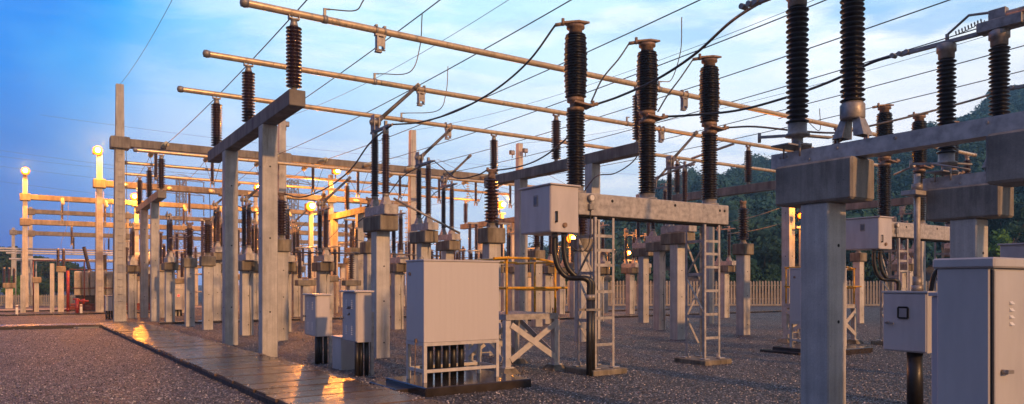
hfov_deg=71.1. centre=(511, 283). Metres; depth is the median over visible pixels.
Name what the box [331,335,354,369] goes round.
ground box
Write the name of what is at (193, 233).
jumper cable
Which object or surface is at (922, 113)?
jumper cable
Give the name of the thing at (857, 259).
concrete pedestal
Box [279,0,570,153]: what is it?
overhead conductor
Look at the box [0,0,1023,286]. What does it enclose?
sky
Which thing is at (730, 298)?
palisade fence
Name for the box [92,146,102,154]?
floodlight
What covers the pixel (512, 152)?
floodlight
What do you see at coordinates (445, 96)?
drop conductor
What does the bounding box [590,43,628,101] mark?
jumper cable
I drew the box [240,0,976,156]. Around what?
busbar
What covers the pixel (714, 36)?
jumper cable
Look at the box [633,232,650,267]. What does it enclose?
disconnector
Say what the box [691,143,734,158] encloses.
operating rod
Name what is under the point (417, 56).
drop conductor
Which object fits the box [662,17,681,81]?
drop conductor
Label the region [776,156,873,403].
concrete pedestal
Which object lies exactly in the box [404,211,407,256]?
suspension string
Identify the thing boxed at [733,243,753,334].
concrete pedestal
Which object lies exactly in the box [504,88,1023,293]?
forest
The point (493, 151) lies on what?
post insulator
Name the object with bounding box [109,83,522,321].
gantry
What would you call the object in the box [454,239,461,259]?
apparatus column
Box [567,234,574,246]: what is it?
floodlight
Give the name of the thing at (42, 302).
palisade fence
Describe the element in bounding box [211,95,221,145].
post insulator
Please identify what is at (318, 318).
kiosk cabinet
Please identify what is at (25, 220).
gantry
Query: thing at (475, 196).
hanging insulator
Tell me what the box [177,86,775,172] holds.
busbar
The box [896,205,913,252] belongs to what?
disconnector
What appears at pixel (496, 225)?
disconnector
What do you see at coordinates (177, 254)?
apparatus column
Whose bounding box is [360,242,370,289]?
concrete pedestal
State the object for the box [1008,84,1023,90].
disconnector
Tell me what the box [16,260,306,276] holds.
busbar
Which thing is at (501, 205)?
floodlight
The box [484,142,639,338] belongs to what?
concrete portal
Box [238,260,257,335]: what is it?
concrete pedestal
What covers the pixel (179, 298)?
terminal cabinet
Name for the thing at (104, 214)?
hanging insulator
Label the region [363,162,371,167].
strain string
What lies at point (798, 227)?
lamp post
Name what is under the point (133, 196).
floodlight
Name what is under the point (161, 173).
post insulator
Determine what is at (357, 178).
hanging insulator
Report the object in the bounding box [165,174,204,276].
transmission tower
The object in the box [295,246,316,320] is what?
apparatus column
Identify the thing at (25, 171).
floodlight
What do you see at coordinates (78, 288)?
transformer
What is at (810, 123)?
jumper cable
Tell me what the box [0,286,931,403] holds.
ground
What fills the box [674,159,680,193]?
post insulator
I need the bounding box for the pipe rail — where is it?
[33,260,85,310]
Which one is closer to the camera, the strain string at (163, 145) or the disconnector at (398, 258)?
the disconnector at (398, 258)
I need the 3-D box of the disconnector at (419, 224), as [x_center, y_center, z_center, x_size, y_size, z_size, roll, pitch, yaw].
[-2.189,-3.197,21.458,1.293,3.293,1.232,0,0,-34]
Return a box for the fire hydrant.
[73,298,88,312]
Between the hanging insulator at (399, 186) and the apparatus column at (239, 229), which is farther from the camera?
the apparatus column at (239, 229)
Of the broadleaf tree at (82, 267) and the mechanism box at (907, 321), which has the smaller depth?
the mechanism box at (907, 321)
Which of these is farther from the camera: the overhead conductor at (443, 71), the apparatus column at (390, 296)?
the apparatus column at (390, 296)
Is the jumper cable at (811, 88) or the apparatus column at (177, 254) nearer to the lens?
the jumper cable at (811, 88)
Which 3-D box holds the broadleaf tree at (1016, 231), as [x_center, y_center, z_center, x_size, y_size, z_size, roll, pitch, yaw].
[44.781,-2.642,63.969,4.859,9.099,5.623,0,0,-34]
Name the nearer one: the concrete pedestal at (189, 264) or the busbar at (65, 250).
the concrete pedestal at (189, 264)
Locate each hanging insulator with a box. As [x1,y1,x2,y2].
[61,205,63,222]
[70,226,72,246]
[104,206,105,221]
[153,149,157,183]
[182,208,184,225]
[188,193,190,216]
[210,163,214,187]
[311,164,314,194]
[356,168,359,197]
[398,172,401,200]
[437,179,440,202]
[474,179,477,205]
[509,186,511,207]
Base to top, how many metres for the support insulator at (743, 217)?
1.440 m
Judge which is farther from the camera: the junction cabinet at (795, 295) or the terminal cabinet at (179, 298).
the terminal cabinet at (179, 298)
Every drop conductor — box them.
[330,0,363,11]
[379,14,422,74]
[405,68,447,113]
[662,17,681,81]
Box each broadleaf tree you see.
[0,246,42,288]
[0,276,19,299]
[20,262,72,292]
[33,255,44,271]
[37,275,49,295]
[38,257,78,295]
[70,266,86,294]
[716,249,762,291]
[750,240,781,290]
[846,250,885,287]
[982,91,1012,103]
[987,202,1023,242]
[988,228,1012,256]
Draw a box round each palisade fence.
[0,294,75,305]
[565,280,936,305]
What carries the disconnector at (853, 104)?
on the concrete pedestal at (821, 194)
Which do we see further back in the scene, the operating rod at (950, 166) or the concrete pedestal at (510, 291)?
the concrete pedestal at (510, 291)
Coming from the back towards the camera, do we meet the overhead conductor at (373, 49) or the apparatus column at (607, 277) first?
the apparatus column at (607, 277)
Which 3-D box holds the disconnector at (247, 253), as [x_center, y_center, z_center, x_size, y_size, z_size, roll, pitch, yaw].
[-8.353,-2.312,23.906,1.293,3.123,1.232,0,0,-34]
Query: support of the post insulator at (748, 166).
on the concrete portal at (788, 236)
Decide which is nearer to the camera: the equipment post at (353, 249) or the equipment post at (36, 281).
the equipment post at (353, 249)
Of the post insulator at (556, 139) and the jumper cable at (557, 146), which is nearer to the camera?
the jumper cable at (557, 146)
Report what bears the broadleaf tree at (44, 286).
on the ground
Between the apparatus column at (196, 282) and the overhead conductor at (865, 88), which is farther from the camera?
the apparatus column at (196, 282)
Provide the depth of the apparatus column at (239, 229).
44.04 m
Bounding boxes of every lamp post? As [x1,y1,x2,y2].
[305,212,315,292]
[498,212,505,256]
[567,246,570,310]
[795,226,800,265]
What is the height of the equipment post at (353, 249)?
4.670 m
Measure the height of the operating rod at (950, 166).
0.186 m
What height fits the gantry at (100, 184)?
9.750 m
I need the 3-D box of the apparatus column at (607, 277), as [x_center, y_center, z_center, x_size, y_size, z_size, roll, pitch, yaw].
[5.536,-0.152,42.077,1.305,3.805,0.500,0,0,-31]
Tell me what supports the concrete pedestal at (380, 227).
on the ground
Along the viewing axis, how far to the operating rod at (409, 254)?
25.89 m
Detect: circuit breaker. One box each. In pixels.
[518,18,731,375]
[846,103,964,344]
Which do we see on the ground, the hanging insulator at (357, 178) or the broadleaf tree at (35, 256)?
the broadleaf tree at (35, 256)
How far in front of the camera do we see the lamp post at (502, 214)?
47.24 m
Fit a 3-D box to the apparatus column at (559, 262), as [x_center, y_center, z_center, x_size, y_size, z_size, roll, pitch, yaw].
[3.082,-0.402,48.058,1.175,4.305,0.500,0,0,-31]
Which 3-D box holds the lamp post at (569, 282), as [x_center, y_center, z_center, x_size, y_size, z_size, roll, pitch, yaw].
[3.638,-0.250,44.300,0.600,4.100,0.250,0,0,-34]
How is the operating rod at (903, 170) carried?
attached to the circuit breaker at (880, 231)
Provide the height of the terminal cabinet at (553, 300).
1.490 m
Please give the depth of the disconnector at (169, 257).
30.51 m
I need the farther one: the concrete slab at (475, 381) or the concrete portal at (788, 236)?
the concrete portal at (788, 236)
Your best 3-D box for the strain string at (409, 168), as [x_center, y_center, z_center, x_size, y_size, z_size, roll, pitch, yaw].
[-5.596,-6.322,39.414,0.236,0.236,1.050,0,3,-34]
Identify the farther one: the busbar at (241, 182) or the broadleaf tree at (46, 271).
the broadleaf tree at (46, 271)
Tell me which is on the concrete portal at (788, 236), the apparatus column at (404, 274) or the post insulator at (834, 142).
the post insulator at (834, 142)
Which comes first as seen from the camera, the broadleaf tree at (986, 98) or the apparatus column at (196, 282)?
the apparatus column at (196, 282)
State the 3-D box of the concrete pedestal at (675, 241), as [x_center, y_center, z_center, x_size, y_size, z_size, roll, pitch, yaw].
[5.060,0.125,21.911,0.440,3.350,1.050,0,0,-34]
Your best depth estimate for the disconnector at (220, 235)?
32.68 m
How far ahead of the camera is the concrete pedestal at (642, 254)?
31.26 m
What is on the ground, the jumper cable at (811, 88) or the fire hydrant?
the fire hydrant
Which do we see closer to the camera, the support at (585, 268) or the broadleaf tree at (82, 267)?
the support at (585, 268)
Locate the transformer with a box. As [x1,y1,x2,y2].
[69,247,166,309]
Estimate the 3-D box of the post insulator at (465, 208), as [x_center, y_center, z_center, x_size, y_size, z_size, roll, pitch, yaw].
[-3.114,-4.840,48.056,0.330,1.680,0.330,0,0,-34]
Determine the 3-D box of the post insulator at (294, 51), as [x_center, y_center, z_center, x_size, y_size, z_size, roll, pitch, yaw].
[-4.561,-4.840,14.979,0.330,1.680,0.330,0,0,-34]
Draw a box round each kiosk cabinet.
[302,293,331,363]
[339,290,373,376]
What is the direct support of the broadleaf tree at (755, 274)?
on the ground
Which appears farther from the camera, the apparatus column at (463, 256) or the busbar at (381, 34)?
the apparatus column at (463, 256)
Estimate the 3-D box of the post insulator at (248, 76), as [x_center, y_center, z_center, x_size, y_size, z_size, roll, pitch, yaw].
[-6.692,-4.840,18.185,0.330,1.680,0.330,0,0,-34]
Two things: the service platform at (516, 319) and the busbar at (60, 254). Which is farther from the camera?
the busbar at (60, 254)
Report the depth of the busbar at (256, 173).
37.91 m
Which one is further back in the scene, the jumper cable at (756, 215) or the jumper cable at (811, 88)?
the jumper cable at (756, 215)
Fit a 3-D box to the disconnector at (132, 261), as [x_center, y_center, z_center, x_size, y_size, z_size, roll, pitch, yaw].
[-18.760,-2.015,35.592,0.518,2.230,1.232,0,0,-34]
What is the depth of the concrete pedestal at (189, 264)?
28.40 m
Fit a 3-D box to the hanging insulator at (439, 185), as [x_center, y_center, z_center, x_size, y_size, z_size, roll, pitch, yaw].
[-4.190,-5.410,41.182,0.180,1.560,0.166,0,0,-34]
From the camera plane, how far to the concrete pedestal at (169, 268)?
30.62 m
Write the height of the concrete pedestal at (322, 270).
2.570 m
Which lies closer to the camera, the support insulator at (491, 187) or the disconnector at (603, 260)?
the support insulator at (491, 187)
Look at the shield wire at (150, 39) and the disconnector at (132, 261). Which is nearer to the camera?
the shield wire at (150, 39)
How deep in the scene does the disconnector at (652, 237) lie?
26.79 m
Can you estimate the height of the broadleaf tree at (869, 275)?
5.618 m
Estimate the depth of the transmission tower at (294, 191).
125.03 m
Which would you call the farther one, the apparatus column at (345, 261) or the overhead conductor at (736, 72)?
the apparatus column at (345, 261)
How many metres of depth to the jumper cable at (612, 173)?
18.95 m
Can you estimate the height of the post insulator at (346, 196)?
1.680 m
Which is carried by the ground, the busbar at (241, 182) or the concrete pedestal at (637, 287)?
the concrete pedestal at (637, 287)
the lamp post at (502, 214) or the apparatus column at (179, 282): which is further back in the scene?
the lamp post at (502, 214)
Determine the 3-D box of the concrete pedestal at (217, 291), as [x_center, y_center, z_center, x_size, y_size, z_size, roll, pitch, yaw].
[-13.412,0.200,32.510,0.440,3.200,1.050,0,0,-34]
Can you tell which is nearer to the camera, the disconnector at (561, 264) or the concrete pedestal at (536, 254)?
the concrete pedestal at (536, 254)
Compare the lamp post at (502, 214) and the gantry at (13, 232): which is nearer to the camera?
the lamp post at (502, 214)
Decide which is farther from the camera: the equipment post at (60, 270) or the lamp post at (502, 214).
the lamp post at (502, 214)
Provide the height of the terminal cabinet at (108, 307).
1.158 m
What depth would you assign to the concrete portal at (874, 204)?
33.33 m
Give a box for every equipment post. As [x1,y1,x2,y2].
[2,267,15,307]
[20,275,25,312]
[32,277,40,311]
[50,263,53,311]
[56,248,65,311]
[160,244,165,317]
[346,227,360,289]
[407,240,415,259]
[569,247,573,316]
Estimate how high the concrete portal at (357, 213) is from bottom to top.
5.800 m
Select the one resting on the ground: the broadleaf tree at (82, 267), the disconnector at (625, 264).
the broadleaf tree at (82, 267)
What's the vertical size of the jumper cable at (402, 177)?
1.518 m
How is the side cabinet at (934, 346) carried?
on the ground
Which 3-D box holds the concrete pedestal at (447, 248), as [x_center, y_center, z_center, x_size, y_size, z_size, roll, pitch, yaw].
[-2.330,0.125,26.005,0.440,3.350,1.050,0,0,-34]
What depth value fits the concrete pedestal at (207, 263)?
26.43 m
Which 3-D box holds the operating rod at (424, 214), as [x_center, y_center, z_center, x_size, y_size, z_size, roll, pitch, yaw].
[-2.037,-1.628,17.250,1.690,0.822,0.050,0,0,-25]
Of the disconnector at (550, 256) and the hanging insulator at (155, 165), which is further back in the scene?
the hanging insulator at (155, 165)
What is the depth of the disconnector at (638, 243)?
31.56 m
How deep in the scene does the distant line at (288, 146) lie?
116.39 m
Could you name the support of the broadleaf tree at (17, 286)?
on the ground
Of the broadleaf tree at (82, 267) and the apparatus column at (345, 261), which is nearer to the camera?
the apparatus column at (345, 261)
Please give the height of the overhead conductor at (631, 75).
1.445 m
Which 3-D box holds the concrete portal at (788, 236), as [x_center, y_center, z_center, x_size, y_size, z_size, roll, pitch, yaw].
[9.502,-1.100,29.064,0.353,5.800,8.400,0,0,-34]
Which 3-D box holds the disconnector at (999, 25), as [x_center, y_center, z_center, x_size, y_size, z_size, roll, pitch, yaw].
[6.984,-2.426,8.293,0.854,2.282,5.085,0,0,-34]
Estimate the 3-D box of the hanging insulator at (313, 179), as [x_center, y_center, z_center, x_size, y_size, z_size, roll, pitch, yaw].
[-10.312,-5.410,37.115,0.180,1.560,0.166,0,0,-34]
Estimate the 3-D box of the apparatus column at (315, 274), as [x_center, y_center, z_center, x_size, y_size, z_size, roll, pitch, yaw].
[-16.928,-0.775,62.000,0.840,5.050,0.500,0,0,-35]
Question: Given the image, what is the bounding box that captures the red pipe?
[65,271,70,311]
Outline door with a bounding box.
[884,294,925,351]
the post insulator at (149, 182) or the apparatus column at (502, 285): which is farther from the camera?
the apparatus column at (502, 285)
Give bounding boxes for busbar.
[0,247,307,295]
[0,250,304,274]
[6,252,192,256]
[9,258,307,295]
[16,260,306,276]
[125,161,508,195]
[125,172,479,201]
[133,148,535,186]
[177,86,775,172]
[202,50,877,166]
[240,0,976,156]
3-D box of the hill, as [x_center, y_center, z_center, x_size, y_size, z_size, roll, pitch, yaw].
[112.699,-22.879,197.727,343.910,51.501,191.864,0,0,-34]
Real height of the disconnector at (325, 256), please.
3.123 m
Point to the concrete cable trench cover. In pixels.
(288, 381)
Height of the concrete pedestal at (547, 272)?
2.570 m
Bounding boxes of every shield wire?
[120,0,171,83]
[293,0,507,114]
[418,0,813,129]
[521,36,985,143]
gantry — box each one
[9,228,21,275]
[20,174,374,306]
[28,207,351,294]
[93,154,407,311]
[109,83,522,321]
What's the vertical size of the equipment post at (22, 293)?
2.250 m
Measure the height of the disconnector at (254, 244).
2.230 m
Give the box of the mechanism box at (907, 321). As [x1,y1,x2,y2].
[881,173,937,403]
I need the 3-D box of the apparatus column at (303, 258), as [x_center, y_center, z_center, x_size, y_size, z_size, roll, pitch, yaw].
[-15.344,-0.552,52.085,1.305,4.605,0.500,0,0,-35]
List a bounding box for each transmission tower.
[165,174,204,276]
[287,178,314,279]
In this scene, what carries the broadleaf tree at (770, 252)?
on the ground
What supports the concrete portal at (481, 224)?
on the ground
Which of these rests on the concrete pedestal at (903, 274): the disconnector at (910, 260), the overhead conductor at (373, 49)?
the disconnector at (910, 260)
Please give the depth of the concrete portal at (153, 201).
32.44 m
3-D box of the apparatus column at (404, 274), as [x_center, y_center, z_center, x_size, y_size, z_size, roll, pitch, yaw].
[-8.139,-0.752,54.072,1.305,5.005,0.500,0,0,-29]
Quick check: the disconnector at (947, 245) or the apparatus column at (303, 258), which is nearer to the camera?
the disconnector at (947, 245)
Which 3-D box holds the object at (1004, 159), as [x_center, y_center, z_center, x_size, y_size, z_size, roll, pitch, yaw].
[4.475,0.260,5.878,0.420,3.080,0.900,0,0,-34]
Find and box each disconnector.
[128,221,139,264]
[164,211,176,262]
[210,183,240,252]
[219,218,221,263]
[238,171,278,260]
[251,217,258,263]
[284,203,294,261]
[291,210,307,255]
[292,223,302,265]
[313,176,350,261]
[365,83,420,216]
[390,210,408,263]
[411,126,453,231]
[438,154,471,240]
[485,212,503,264]
[507,225,513,266]
[540,235,553,265]
[557,238,564,266]
[600,222,610,263]
[621,228,637,267]
[632,176,656,247]
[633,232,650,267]
[646,158,676,241]
[661,130,697,232]
[714,226,735,265]
[738,0,1023,169]
[887,216,913,263]
[889,6,1023,190]
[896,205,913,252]
[944,243,949,248]
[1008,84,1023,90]
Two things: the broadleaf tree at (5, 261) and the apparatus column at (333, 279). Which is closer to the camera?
the apparatus column at (333, 279)
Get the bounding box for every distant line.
[1,150,339,183]
[2,156,198,173]
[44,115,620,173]
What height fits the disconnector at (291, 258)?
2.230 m
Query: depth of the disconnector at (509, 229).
38.21 m
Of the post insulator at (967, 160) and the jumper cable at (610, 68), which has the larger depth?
the post insulator at (967, 160)
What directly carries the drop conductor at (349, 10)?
attached to the busbar at (381, 34)
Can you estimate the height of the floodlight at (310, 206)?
0.781 m
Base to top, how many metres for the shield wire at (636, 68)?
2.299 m
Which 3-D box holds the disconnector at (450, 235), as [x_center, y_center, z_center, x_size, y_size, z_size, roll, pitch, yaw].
[-1.901,-3.197,26.212,1.293,3.293,1.232,0,0,-34]
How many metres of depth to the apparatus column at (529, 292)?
43.83 m
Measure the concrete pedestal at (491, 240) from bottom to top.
3.130 m
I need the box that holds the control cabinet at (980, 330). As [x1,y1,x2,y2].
[933,257,1023,403]
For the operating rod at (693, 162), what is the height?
0.500 m
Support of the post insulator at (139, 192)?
on the concrete portal at (153, 201)
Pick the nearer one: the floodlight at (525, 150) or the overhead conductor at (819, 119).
the overhead conductor at (819, 119)
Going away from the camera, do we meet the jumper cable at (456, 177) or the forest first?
the jumper cable at (456, 177)
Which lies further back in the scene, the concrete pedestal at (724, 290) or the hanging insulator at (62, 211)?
the hanging insulator at (62, 211)
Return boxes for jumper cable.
[169,216,214,237]
[285,126,390,197]
[358,161,432,221]
[393,24,555,124]
[434,161,485,178]
[496,137,567,170]
[584,150,639,190]
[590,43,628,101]
[598,0,756,104]
[657,59,692,111]
[668,56,889,117]
[728,208,778,221]
[728,223,781,233]
[729,94,989,133]
[778,108,820,130]
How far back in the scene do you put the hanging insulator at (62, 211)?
52.72 m
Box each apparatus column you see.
[137,255,139,305]
[160,232,162,263]
[173,249,185,315]
[174,232,186,312]
[193,247,201,304]
[200,219,212,255]
[238,228,240,310]
[238,260,245,313]
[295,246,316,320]
[300,245,307,279]
[314,248,317,292]
[322,245,343,316]
[338,242,349,306]
[342,254,360,289]
[343,219,354,289]
[390,263,392,315]
[396,241,405,305]
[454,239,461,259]
[455,249,465,259]
[461,246,465,259]
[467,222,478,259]
[467,250,481,259]
[499,222,510,310]
[528,248,534,311]
[553,246,560,308]
[600,249,614,312]
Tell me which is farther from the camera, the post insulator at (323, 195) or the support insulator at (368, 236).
the post insulator at (323, 195)
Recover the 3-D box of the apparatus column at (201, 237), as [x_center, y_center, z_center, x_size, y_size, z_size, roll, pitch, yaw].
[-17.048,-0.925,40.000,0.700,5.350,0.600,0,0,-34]
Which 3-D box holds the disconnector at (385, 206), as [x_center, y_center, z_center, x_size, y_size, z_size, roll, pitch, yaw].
[-2.607,-3.197,16.738,1.293,3.293,1.232,0,0,-34]
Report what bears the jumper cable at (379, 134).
attached to the disconnector at (385, 206)
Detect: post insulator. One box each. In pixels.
[136,176,142,204]
[146,167,152,196]
[157,153,164,189]
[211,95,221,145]
[242,62,254,121]
[286,14,301,89]
[321,190,326,215]
[344,182,349,210]
[463,200,467,223]
[490,134,497,174]
[551,113,560,161]
[632,87,641,141]
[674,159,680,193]
[744,145,752,183]
[832,127,841,143]
[963,155,971,173]
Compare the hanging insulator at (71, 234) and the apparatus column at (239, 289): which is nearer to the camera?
the apparatus column at (239, 289)
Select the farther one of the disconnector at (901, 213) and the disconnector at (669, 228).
the disconnector at (901, 213)
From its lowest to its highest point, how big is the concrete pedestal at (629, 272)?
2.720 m
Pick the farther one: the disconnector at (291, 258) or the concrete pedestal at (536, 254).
the concrete pedestal at (536, 254)
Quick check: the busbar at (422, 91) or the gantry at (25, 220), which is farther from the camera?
the gantry at (25, 220)
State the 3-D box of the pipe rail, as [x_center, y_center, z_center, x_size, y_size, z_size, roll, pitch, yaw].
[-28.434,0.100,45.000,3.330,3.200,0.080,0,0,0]
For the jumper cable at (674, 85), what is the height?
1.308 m
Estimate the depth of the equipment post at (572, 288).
35.90 m
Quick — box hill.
[566,246,940,302]
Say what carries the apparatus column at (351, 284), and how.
on the ground
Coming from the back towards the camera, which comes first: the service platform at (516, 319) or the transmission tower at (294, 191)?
the transmission tower at (294, 191)
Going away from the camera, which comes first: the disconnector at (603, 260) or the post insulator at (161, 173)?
the post insulator at (161, 173)
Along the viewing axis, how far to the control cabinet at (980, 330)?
5.10 m
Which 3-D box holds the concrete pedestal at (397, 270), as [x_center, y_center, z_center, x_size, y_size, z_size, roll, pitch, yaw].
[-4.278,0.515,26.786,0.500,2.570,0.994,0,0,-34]
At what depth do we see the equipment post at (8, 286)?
49.25 m
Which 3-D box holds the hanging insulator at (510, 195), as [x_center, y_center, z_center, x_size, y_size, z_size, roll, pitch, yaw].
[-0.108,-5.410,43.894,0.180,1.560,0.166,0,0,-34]
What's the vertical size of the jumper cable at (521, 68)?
1.302 m
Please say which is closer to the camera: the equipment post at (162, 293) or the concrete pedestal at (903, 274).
the concrete pedestal at (903, 274)
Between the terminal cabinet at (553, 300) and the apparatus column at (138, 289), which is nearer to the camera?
the terminal cabinet at (553, 300)
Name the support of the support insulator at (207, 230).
on the concrete pedestal at (207, 263)
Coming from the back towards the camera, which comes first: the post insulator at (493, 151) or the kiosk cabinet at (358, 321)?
the post insulator at (493, 151)
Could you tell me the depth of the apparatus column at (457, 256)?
38.05 m
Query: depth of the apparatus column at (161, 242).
44.05 m
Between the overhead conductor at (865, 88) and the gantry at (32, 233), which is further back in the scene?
the gantry at (32, 233)
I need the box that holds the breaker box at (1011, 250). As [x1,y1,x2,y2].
[997,243,1023,257]
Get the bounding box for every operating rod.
[292,251,390,254]
[391,253,439,255]
[393,197,459,233]
[657,161,695,176]
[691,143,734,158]
[893,165,914,174]
[930,162,970,170]
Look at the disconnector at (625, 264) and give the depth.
40.44 m
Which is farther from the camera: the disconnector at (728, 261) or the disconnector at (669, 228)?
the disconnector at (728, 261)
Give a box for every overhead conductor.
[167,0,306,143]
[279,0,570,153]
[306,0,439,97]
[326,0,699,159]
[380,0,825,161]
[425,0,949,165]
[456,29,975,171]
[496,45,1023,174]
[542,70,1023,176]
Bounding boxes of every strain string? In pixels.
[161,141,168,147]
[318,157,327,162]
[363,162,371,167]
[405,166,414,170]
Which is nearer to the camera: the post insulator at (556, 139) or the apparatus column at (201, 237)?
the post insulator at (556, 139)
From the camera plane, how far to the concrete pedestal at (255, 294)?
33.35 m
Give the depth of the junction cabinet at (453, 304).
11.63 m
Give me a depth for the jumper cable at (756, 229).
27.09 m
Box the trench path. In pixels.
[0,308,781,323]
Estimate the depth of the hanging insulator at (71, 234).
53.05 m
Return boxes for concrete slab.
[369,370,530,396]
[760,344,872,354]
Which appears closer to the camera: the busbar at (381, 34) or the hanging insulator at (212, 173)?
the busbar at (381, 34)
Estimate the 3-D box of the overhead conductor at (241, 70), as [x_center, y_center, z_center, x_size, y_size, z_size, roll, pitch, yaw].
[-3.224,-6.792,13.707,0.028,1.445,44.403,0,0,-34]
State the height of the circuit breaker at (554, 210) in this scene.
6.655 m
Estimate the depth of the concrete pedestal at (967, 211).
9.34 m
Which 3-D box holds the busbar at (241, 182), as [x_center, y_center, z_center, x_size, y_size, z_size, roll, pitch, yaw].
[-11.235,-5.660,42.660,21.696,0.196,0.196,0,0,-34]
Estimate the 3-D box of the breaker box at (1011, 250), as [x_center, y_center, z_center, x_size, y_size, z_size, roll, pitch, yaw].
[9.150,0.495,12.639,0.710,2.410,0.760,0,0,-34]
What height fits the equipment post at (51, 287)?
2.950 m
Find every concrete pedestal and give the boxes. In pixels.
[126,265,139,317]
[161,262,177,321]
[182,258,196,326]
[199,256,215,329]
[210,252,221,319]
[221,264,221,319]
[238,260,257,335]
[253,264,258,318]
[278,239,291,340]
[288,262,295,331]
[292,266,303,316]
[312,262,333,295]
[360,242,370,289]
[363,214,397,357]
[390,263,405,329]
[410,230,437,259]
[436,240,459,259]
[478,227,505,355]
[504,266,513,310]
[528,250,544,326]
[542,266,556,323]
[556,267,567,313]
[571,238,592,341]
[600,267,608,321]
[621,267,637,313]
[632,248,652,322]
[634,268,650,312]
[645,242,669,329]
[660,232,694,339]
[714,266,734,317]
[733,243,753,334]
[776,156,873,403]
[850,253,866,322]
[887,264,913,290]
[896,253,913,290]
[926,183,1013,257]
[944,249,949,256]
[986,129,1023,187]
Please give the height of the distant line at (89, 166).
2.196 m
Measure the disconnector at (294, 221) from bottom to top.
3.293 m
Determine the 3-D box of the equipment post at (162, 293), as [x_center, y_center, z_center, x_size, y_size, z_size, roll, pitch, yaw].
[-17.660,-0.135,36.040,0.500,3.770,0.500,0,0,-34]
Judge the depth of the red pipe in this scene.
43.69 m
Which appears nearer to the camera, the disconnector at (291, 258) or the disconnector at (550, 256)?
the disconnector at (291, 258)
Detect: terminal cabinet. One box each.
[104,295,112,318]
[175,288,184,315]
[552,291,556,312]
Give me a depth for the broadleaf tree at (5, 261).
83.79 m
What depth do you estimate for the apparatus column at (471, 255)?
35.91 m
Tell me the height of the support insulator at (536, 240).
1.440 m
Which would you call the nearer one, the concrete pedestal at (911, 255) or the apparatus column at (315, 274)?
the concrete pedestal at (911, 255)
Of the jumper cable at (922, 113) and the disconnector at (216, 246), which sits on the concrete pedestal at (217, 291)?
the disconnector at (216, 246)
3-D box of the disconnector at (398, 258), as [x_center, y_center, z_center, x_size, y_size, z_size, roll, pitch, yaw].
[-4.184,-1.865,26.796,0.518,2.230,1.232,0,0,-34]
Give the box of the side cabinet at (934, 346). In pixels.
[928,292,936,403]
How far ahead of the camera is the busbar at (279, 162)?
34.34 m
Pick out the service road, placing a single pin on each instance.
(65, 308)
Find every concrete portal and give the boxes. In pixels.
[135,190,165,320]
[208,89,305,356]
[322,206,365,312]
[460,217,513,266]
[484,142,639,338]
[672,180,794,327]
[799,197,925,290]
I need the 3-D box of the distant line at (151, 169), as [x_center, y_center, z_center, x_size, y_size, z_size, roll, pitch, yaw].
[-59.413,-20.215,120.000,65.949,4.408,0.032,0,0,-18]
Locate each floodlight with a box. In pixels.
[21,167,29,178]
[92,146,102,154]
[130,193,137,199]
[304,202,315,215]
[331,169,340,178]
[498,201,504,212]
[509,150,514,157]
[522,148,527,155]
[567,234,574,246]
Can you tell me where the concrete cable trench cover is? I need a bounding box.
[0,322,448,403]
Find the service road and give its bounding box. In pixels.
[0,303,405,310]
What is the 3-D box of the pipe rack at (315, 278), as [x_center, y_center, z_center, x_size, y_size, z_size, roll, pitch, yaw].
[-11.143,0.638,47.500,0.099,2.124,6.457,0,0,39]
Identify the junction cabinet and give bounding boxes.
[405,256,499,382]
[789,268,846,346]
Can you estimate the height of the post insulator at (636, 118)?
1.680 m
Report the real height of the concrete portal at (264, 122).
5.800 m
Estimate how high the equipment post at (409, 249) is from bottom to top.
4.070 m
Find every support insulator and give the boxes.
[185,222,193,257]
[202,217,212,255]
[278,191,287,238]
[364,197,371,241]
[484,167,498,226]
[533,235,540,249]
[576,218,587,234]
[738,200,748,242]
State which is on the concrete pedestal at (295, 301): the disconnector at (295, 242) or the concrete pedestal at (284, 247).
the disconnector at (295, 242)
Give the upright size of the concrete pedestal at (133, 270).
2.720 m
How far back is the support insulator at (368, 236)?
22.83 m
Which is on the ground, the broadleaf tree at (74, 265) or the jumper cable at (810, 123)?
the broadleaf tree at (74, 265)
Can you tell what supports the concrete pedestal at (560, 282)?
on the ground
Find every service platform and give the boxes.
[464,257,567,374]
[776,266,862,343]
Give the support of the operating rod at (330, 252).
attached to the disconnector at (325, 256)
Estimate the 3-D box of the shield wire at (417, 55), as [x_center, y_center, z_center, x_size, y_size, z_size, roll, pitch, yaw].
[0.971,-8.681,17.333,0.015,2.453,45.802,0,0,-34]
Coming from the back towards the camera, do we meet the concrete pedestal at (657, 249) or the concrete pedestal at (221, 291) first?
the concrete pedestal at (221, 291)
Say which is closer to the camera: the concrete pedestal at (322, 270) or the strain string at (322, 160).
the concrete pedestal at (322, 270)
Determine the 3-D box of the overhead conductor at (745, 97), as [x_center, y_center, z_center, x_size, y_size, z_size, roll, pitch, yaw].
[9.020,-6.792,21.841,0.028,1.445,44.403,0,0,-34]

